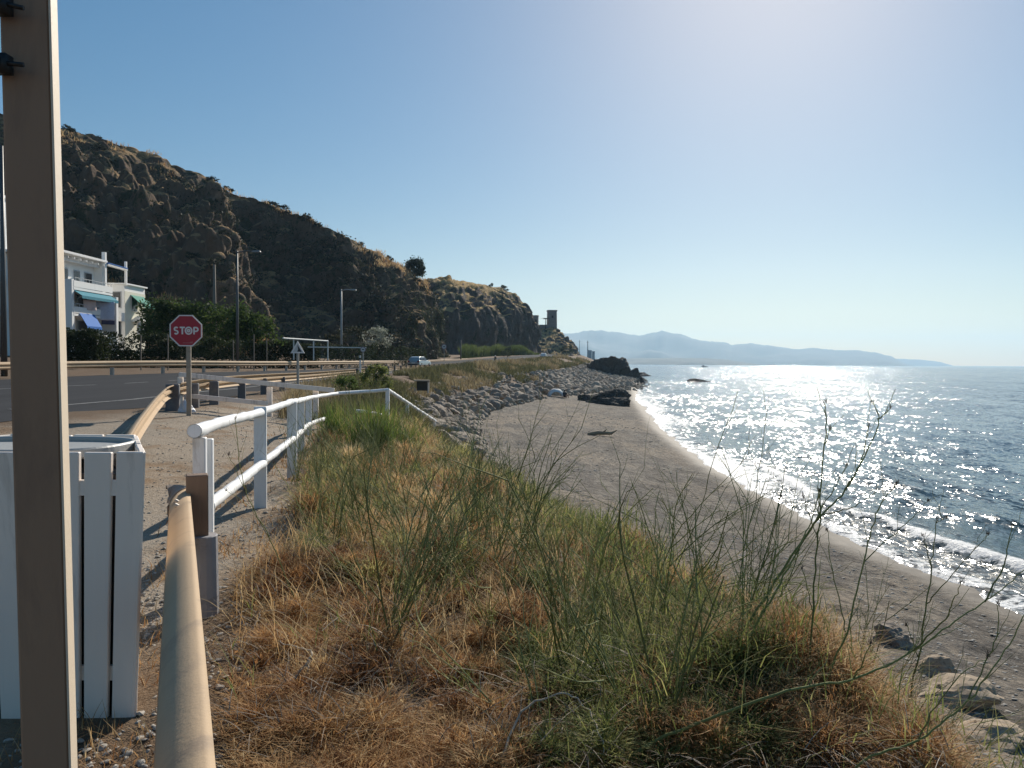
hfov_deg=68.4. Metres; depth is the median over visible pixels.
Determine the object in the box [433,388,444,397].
boulder
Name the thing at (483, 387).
boulder
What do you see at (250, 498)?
fennel stalk
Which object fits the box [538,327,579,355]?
promontory
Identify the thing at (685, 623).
fennel plant
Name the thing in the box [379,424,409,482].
fennel plant
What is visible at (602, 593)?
fennel plant
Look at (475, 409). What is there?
boulder
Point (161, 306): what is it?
tree
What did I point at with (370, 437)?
fennel plant
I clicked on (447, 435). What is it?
fennel plant
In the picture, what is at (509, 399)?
boulder
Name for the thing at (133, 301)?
window
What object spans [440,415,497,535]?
fennel plant
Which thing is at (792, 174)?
sky
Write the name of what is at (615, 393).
beach rock
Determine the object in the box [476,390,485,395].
boulder
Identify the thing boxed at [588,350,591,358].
building
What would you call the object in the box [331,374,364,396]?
bush
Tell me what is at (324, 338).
hill shrub
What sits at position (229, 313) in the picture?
tree
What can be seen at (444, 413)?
boulder
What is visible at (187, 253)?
hill shrub
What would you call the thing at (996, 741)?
fennel plant
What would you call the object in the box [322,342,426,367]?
hedge
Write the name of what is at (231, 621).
dead branch
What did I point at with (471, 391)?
boulder
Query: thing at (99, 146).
hill shrub
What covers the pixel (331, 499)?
fennel plant
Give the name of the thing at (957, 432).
sea
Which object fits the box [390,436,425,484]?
fennel plant
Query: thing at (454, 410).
boulder
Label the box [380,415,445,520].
fennel plant
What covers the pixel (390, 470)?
fennel plant
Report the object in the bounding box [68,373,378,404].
road edge line
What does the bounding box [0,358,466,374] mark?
guardrail
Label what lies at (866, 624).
fennel plant
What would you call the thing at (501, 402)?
boulder
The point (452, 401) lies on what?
boulder
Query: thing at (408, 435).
fennel plant
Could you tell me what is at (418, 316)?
hill shrub
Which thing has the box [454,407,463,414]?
boulder
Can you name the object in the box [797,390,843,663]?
fennel stalk
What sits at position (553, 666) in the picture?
green scrub
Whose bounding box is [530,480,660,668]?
fennel plant
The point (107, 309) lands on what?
hung cloth
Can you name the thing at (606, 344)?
mountain
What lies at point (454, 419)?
boulder
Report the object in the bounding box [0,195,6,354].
apartment block
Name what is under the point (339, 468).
fennel plant
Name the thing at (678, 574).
fennel plant
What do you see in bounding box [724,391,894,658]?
fennel stalk
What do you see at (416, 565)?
fennel plant
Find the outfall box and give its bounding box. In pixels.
[414,380,429,392]
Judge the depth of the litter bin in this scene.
3.50 m
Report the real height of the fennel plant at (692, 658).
1.426 m
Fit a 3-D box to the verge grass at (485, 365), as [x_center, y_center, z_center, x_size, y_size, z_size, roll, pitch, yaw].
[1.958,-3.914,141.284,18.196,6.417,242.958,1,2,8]
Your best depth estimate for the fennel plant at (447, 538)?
6.33 m
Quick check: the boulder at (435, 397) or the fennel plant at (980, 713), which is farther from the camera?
the boulder at (435, 397)
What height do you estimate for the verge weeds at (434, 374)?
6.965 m
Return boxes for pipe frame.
[282,337,365,359]
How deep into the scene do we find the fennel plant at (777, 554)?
4.92 m
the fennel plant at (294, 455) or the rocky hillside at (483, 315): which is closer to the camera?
the fennel plant at (294, 455)
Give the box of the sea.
[629,364,1023,614]
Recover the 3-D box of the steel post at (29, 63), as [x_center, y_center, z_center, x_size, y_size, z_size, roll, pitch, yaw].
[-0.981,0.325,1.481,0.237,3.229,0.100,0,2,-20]
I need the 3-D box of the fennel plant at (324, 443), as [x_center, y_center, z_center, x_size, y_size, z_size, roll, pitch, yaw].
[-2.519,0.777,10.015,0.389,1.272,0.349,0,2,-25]
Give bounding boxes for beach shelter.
[547,388,562,396]
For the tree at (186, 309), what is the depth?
65.91 m
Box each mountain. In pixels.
[563,330,912,365]
[897,359,952,365]
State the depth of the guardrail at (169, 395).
22.01 m
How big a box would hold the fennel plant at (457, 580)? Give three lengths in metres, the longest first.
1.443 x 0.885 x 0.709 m
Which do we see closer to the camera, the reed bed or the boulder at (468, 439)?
the boulder at (468, 439)
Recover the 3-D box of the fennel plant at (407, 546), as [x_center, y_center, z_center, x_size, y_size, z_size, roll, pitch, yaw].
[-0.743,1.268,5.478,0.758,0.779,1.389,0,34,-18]
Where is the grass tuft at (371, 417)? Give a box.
[304,397,429,452]
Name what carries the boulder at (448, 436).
on the ground at (632, 436)
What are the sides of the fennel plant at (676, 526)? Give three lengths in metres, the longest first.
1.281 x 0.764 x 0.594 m
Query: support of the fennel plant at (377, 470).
on the ground at (632, 436)
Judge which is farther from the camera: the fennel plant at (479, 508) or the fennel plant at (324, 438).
the fennel plant at (324, 438)
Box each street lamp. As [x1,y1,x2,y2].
[0,145,7,375]
[236,250,260,360]
[340,289,356,367]
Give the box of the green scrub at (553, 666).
[475,553,848,767]
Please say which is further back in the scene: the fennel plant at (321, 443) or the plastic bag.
the plastic bag
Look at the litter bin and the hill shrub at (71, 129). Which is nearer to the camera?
the litter bin
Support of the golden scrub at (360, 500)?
on the ground at (632, 436)
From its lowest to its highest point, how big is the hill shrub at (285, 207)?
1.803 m
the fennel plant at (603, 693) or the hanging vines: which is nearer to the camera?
the fennel plant at (603, 693)
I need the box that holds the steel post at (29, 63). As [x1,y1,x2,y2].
[0,0,77,767]
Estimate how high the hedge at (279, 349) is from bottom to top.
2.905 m
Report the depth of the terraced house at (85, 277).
75.20 m
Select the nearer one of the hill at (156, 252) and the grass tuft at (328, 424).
the grass tuft at (328, 424)
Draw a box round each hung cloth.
[83,299,96,310]
[95,301,114,320]
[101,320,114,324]
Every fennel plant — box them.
[273,413,314,485]
[278,412,316,480]
[281,406,403,548]
[286,408,340,482]
[289,397,316,507]
[294,399,353,471]
[295,412,345,504]
[300,420,369,540]
[302,400,376,548]
[307,421,336,453]
[311,416,336,467]
[316,368,428,558]
[317,408,357,515]
[318,401,334,478]
[325,457,391,552]
[332,390,462,539]
[332,463,400,546]
[340,387,495,649]
[343,425,381,478]
[346,410,396,483]
[348,411,398,463]
[353,399,392,463]
[353,440,369,490]
[356,388,393,466]
[359,415,386,455]
[360,394,403,479]
[362,470,454,602]
[375,379,511,626]
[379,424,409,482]
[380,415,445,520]
[383,419,439,475]
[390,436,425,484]
[391,381,495,581]
[399,396,426,454]
[399,419,422,451]
[405,514,547,729]
[415,388,662,677]
[418,406,464,450]
[421,395,484,575]
[421,451,538,609]
[426,431,487,534]
[431,504,508,626]
[434,422,459,464]
[436,410,449,464]
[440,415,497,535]
[445,370,526,554]
[448,406,487,518]
[451,444,548,574]
[455,445,525,569]
[460,415,562,533]
[465,363,572,572]
[474,486,535,530]
[486,424,647,726]
[499,461,576,590]
[506,394,593,562]
[518,422,601,562]
[524,518,637,756]
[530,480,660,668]
[551,429,779,589]
[562,470,674,636]
[581,468,760,621]
[598,435,779,736]
[622,461,707,584]
[633,487,758,640]
[646,391,743,629]
[664,509,854,605]
[679,523,786,598]
[680,530,764,671]
[689,443,806,619]
[716,385,838,605]
[737,514,837,615]
[753,486,812,603]
[854,544,940,685]
[885,600,950,710]
[887,662,932,719]
[941,656,1023,767]
[955,714,1023,767]
[972,713,1023,767]
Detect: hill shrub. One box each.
[67,127,77,132]
[91,142,109,150]
[185,251,199,258]
[217,229,231,235]
[264,201,278,205]
[275,276,287,284]
[276,204,289,210]
[321,335,337,341]
[411,312,422,319]
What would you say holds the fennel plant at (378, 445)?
on the ground at (632, 436)
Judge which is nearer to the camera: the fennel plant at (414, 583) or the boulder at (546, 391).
the fennel plant at (414, 583)
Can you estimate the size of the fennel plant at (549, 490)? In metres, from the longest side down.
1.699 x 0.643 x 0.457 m
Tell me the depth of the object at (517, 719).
3.23 m
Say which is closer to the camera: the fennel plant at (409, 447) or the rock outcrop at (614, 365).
the fennel plant at (409, 447)
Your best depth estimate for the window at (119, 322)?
82.80 m
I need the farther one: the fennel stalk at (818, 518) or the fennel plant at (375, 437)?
the fennel plant at (375, 437)
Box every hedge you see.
[66,327,113,367]
[103,331,182,367]
[175,336,248,367]
[247,338,321,368]
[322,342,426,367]
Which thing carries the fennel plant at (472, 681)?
on the ground at (632, 436)
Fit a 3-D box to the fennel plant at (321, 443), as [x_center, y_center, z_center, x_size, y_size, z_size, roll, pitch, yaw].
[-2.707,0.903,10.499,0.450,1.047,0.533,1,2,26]
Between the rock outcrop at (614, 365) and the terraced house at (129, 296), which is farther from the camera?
the rock outcrop at (614, 365)
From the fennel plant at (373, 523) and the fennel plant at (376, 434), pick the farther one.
the fennel plant at (376, 434)
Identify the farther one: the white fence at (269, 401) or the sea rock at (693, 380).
the sea rock at (693, 380)
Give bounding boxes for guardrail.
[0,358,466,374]
[121,357,535,439]
[153,473,218,767]
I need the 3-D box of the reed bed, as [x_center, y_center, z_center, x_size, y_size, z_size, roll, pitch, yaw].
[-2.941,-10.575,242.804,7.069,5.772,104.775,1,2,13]
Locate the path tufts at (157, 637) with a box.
[0,423,325,767]
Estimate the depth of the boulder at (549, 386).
105.63 m
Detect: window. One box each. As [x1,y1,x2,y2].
[64,268,67,278]
[73,270,79,280]
[76,294,86,313]
[76,319,86,330]
[84,272,91,282]
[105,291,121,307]
[118,321,121,335]
[131,296,137,311]
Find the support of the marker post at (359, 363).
on the ground at (632, 436)
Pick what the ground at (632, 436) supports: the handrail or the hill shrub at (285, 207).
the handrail
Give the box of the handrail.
[338,388,435,425]
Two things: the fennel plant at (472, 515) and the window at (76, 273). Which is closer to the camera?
the fennel plant at (472, 515)
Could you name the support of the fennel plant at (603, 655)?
on the ground at (632, 436)
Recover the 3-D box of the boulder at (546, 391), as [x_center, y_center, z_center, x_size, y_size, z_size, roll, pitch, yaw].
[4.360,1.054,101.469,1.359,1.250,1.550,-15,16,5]
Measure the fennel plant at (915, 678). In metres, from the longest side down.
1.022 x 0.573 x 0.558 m
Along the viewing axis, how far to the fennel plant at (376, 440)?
11.26 m
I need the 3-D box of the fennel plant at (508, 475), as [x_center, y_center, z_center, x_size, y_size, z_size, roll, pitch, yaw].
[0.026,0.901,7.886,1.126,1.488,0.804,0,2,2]
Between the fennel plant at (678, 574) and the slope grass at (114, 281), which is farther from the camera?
the slope grass at (114, 281)
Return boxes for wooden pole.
[212,264,216,355]
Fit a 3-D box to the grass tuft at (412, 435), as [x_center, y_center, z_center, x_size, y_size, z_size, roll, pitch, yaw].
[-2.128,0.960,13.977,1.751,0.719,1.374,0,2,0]
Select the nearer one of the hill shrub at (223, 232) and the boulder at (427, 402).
the boulder at (427, 402)
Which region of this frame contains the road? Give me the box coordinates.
[0,354,553,421]
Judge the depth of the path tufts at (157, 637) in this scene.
4.41 m
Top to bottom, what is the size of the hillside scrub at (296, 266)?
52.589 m
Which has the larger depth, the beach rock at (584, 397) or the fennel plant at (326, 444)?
the beach rock at (584, 397)
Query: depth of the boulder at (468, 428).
41.27 m
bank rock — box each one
[258,565,277,587]
[872,620,916,648]
[912,654,958,676]
[919,673,1003,709]
[949,718,1023,753]
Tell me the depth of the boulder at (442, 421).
38.06 m
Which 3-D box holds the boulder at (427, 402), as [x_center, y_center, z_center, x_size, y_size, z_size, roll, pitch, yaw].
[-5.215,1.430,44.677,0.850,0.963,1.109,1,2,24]
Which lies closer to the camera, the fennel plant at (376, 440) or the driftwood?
the fennel plant at (376, 440)
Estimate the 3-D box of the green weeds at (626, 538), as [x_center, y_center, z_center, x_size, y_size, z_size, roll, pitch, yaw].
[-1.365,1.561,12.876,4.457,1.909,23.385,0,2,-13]
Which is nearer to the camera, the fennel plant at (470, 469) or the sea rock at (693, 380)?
the fennel plant at (470, 469)
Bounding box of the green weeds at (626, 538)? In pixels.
[210,404,1023,767]
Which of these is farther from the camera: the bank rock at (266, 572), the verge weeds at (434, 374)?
the verge weeds at (434, 374)
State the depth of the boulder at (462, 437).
32.82 m
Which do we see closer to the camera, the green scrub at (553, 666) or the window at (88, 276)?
the green scrub at (553, 666)
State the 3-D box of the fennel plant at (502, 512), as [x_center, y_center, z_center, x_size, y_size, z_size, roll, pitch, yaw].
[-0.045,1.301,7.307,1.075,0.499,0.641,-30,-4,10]
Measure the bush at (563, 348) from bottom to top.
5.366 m
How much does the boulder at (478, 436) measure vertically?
0.847 m
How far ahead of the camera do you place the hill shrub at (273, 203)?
186.11 m
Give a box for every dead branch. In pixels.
[206,609,260,642]
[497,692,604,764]
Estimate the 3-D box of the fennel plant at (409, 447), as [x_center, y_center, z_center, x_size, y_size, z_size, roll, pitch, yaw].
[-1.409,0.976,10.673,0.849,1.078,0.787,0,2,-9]
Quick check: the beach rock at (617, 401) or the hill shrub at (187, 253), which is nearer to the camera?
the beach rock at (617, 401)
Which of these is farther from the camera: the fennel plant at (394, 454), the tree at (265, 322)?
the tree at (265, 322)
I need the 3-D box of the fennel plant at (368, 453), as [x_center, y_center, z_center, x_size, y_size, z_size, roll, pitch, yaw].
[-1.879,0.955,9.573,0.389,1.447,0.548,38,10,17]
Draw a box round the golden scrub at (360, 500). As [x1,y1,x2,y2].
[265,425,525,573]
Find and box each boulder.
[419,400,432,404]
[421,404,440,417]
[430,394,439,400]
[432,405,440,417]
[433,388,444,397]
[436,418,445,423]
[436,423,446,428]
[437,405,447,417]
[438,430,459,444]
[444,402,450,408]
[446,397,457,406]
[449,408,459,413]
[449,416,457,421]
[449,426,464,431]
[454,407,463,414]
[454,433,467,442]
[456,419,470,425]
[457,401,469,405]
[460,403,467,409]
[462,397,472,402]
[462,424,472,433]
[464,432,471,443]
[466,389,476,394]
[467,447,485,457]
[468,406,480,413]
[469,433,481,440]
[471,424,482,430]
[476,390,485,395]
[478,409,488,416]
[479,386,490,390]
[480,400,493,408]
[489,401,500,409]
[490,399,504,407]
[491,389,501,392]
[491,392,503,399]
[501,400,510,406]
[503,396,514,403]
[512,383,521,387]
[518,394,528,400]
[539,388,548,393]
[544,383,554,389]
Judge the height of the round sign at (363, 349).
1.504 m
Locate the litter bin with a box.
[0,434,145,718]
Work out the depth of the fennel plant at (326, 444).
10.33 m
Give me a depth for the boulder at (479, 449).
26.49 m
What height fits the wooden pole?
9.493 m
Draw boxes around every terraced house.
[0,249,127,357]
[105,283,154,357]
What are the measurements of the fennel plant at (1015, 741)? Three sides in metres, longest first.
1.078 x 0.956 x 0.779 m
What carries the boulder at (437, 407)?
on the ground at (632, 436)
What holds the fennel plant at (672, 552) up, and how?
on the ground at (632, 436)
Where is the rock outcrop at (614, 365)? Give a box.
[587,356,630,375]
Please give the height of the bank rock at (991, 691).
0.596 m
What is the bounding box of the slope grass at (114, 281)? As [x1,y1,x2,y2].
[97,257,264,353]
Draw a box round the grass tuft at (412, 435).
[375,416,432,445]
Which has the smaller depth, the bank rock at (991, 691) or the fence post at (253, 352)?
the bank rock at (991, 691)
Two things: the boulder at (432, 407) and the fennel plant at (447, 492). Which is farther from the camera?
the boulder at (432, 407)
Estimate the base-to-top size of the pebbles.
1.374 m
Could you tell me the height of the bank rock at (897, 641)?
0.525 m
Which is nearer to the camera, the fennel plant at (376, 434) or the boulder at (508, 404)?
the fennel plant at (376, 434)
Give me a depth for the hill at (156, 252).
158.32 m
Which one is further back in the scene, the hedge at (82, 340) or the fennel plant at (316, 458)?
the hedge at (82, 340)
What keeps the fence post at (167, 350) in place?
on the ground at (632, 436)
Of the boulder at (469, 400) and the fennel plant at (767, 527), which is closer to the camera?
the fennel plant at (767, 527)
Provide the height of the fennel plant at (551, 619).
1.701 m
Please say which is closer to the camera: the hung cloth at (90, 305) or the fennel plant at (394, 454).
the fennel plant at (394, 454)
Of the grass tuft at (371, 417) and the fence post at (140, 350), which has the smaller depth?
the grass tuft at (371, 417)
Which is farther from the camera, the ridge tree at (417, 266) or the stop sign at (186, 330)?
the ridge tree at (417, 266)
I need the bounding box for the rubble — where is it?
[404,362,649,456]
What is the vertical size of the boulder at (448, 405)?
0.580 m
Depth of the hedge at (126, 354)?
53.78 m
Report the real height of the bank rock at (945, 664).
0.450 m
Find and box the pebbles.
[0,407,358,767]
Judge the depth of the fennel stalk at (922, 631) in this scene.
3.72 m
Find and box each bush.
[319,325,382,364]
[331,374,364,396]
[357,362,393,388]
[362,325,394,360]
[501,347,513,356]
[559,345,572,355]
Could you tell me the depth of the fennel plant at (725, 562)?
5.14 m
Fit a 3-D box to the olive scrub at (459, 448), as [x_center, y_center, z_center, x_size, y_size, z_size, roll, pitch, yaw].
[-1.237,1.919,10.713,4.602,2.161,11.042,0,2,0]
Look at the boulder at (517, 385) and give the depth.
97.58 m
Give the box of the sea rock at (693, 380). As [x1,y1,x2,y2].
[687,378,705,381]
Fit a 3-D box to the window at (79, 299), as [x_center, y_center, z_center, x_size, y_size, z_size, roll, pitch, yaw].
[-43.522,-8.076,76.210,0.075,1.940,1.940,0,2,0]
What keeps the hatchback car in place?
on the road
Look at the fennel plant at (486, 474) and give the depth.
6.74 m
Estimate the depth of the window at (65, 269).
73.54 m
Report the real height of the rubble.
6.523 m
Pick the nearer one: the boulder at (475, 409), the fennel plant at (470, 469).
the fennel plant at (470, 469)
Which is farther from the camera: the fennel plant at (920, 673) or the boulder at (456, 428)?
the boulder at (456, 428)
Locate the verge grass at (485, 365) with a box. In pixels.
[272,354,588,418]
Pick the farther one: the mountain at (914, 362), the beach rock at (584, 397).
the mountain at (914, 362)
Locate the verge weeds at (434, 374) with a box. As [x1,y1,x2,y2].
[304,355,589,456]
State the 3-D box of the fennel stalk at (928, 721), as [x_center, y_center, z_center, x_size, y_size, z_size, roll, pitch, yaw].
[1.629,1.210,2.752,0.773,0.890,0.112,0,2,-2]
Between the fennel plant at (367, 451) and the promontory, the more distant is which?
the promontory
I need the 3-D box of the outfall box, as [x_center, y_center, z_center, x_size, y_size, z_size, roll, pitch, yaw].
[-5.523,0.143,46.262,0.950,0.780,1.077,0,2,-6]
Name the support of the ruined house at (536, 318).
on the promontory
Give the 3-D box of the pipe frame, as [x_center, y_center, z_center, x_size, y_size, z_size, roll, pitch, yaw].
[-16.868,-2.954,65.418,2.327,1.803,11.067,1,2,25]
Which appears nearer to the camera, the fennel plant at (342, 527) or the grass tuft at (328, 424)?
the fennel plant at (342, 527)
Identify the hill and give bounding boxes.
[0,113,447,360]
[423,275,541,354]
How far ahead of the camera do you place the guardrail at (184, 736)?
2.48 m
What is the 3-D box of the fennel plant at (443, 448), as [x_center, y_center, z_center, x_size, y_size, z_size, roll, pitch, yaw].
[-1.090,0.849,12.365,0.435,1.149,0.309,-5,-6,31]
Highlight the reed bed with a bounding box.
[458,343,538,358]
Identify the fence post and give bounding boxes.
[140,336,141,369]
[167,334,168,369]
[253,334,254,369]
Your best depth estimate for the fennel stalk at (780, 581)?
3.63 m
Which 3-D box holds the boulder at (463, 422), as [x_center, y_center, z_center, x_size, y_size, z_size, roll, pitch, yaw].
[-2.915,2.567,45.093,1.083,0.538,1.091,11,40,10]
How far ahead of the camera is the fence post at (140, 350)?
47.96 m
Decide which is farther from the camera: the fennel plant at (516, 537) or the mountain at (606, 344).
the mountain at (606, 344)
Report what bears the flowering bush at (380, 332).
on the ground at (632, 436)
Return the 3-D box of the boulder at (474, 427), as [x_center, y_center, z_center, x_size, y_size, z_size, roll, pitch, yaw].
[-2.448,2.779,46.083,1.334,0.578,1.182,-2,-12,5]
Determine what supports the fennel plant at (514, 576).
on the ground at (632, 436)
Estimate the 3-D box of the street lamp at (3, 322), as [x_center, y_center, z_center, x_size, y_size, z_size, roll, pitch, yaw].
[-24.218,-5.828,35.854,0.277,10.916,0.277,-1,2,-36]
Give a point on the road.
(99, 389)
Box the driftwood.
[587,429,616,434]
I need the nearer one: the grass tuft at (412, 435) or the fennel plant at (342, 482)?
the fennel plant at (342, 482)
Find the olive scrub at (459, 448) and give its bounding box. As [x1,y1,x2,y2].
[266,426,588,595]
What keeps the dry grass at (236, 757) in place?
on the ground at (632, 436)
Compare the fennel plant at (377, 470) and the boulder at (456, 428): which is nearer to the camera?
the fennel plant at (377, 470)
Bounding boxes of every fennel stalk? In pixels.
[216,407,298,609]
[262,432,370,612]
[621,504,1023,765]
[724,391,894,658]
[733,446,853,663]
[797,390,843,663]
[816,458,941,700]
[855,599,1023,767]
[903,485,991,708]
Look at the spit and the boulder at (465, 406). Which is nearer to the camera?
the boulder at (465, 406)
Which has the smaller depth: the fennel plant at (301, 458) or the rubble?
the fennel plant at (301, 458)
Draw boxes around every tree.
[130,291,193,347]
[136,297,212,355]
[187,294,235,360]
[200,298,262,366]
[224,310,287,367]
[404,255,426,276]
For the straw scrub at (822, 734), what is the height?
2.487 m
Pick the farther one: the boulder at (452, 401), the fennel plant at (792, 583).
the boulder at (452, 401)
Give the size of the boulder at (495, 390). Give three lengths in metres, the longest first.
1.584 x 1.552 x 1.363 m
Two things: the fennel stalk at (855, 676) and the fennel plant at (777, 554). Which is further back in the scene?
the fennel plant at (777, 554)
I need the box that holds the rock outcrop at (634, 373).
[626,368,644,382]
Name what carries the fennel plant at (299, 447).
on the ground at (632, 436)
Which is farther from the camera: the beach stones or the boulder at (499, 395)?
the boulder at (499, 395)
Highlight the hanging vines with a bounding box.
[387,264,450,358]
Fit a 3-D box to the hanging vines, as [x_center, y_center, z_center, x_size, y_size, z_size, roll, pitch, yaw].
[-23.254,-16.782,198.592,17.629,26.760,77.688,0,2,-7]
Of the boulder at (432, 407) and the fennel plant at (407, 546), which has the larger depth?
the boulder at (432, 407)
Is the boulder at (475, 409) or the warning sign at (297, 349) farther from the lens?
the boulder at (475, 409)
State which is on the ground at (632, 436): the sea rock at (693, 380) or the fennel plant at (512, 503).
the fennel plant at (512, 503)
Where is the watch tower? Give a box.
[547,310,556,328]
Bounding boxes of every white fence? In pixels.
[178,372,334,419]
[187,392,338,531]
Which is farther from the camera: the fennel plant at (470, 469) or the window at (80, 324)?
the window at (80, 324)
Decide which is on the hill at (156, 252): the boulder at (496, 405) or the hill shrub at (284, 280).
the hill shrub at (284, 280)
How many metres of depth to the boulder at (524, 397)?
84.98 m
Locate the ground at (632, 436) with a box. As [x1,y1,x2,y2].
[0,354,1023,767]
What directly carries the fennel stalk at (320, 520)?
on the ground at (632, 436)
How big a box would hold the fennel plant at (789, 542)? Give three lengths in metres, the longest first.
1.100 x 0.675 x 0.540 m
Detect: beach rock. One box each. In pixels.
[577,394,590,400]
[585,397,630,406]
[591,389,630,402]
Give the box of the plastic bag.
[178,400,195,411]
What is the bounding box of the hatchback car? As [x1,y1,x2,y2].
[408,357,430,365]
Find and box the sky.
[0,0,1023,365]
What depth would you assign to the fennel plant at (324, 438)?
11.77 m
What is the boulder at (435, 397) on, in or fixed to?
on the ground at (632, 436)
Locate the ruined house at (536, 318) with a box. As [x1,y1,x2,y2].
[533,315,538,324]
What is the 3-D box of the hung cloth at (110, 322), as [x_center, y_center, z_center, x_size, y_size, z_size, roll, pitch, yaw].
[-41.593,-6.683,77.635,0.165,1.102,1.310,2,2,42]
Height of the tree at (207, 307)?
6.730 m
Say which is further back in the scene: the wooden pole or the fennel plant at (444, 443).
the wooden pole
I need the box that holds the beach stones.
[484,408,1023,767]
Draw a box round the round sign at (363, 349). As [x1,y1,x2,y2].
[360,347,365,364]
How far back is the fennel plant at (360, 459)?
9.38 m
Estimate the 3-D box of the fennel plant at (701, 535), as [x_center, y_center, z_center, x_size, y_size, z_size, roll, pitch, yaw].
[1.012,0.877,5.231,1.306,1.909,0.953,-12,40,-19]
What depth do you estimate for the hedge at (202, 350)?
59.88 m
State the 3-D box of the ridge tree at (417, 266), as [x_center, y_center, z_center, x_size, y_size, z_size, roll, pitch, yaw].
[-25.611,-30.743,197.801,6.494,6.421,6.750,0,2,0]
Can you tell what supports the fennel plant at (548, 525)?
on the ground at (632, 436)
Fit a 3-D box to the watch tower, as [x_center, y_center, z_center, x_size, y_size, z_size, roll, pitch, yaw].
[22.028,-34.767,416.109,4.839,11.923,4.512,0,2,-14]
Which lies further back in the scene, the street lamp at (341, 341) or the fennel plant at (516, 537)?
the street lamp at (341, 341)
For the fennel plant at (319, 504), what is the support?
on the ground at (632, 436)
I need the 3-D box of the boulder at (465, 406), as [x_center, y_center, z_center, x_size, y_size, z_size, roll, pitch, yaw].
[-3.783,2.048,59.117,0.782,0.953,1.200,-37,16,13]
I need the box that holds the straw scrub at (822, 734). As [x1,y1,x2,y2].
[574,554,1006,767]
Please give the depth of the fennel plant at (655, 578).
4.29 m
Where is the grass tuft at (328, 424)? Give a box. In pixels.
[282,399,377,445]
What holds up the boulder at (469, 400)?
on the ground at (632, 436)
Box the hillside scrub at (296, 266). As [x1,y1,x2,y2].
[61,131,449,360]
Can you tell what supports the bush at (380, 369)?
on the ground at (632, 436)
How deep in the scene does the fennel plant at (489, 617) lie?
4.53 m
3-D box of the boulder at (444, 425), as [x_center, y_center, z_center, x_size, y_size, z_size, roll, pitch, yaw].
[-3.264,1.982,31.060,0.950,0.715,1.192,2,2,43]
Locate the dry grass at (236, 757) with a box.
[202,419,1020,767]
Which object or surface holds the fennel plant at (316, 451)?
on the ground at (632, 436)
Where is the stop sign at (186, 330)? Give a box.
[170,315,201,415]
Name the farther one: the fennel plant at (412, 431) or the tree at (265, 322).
the tree at (265, 322)
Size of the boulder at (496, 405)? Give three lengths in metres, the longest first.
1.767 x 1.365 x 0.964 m
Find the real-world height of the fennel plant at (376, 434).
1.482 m
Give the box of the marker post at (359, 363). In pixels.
[359,356,360,371]
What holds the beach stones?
on the ground at (632, 436)
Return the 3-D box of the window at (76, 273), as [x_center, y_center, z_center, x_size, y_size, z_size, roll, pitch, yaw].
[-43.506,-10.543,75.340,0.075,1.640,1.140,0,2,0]
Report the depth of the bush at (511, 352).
231.76 m
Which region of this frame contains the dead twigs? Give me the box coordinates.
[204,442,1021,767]
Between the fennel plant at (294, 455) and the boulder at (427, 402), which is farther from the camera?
the boulder at (427, 402)
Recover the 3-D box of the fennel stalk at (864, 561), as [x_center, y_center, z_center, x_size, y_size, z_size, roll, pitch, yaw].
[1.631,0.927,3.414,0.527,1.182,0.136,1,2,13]
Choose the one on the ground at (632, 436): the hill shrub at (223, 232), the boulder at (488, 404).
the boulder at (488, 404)
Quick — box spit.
[626,358,757,364]
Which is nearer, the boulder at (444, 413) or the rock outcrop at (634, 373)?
the boulder at (444, 413)
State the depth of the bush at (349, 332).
97.21 m
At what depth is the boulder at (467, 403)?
60.91 m
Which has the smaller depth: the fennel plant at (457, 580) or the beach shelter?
the fennel plant at (457, 580)
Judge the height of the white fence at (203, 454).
1.526 m
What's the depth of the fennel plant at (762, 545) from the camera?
4.08 m
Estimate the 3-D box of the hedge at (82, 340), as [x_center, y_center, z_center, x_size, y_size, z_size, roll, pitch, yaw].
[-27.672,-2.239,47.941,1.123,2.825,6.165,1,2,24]
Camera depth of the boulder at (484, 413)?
60.65 m
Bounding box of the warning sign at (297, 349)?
[291,341,303,383]

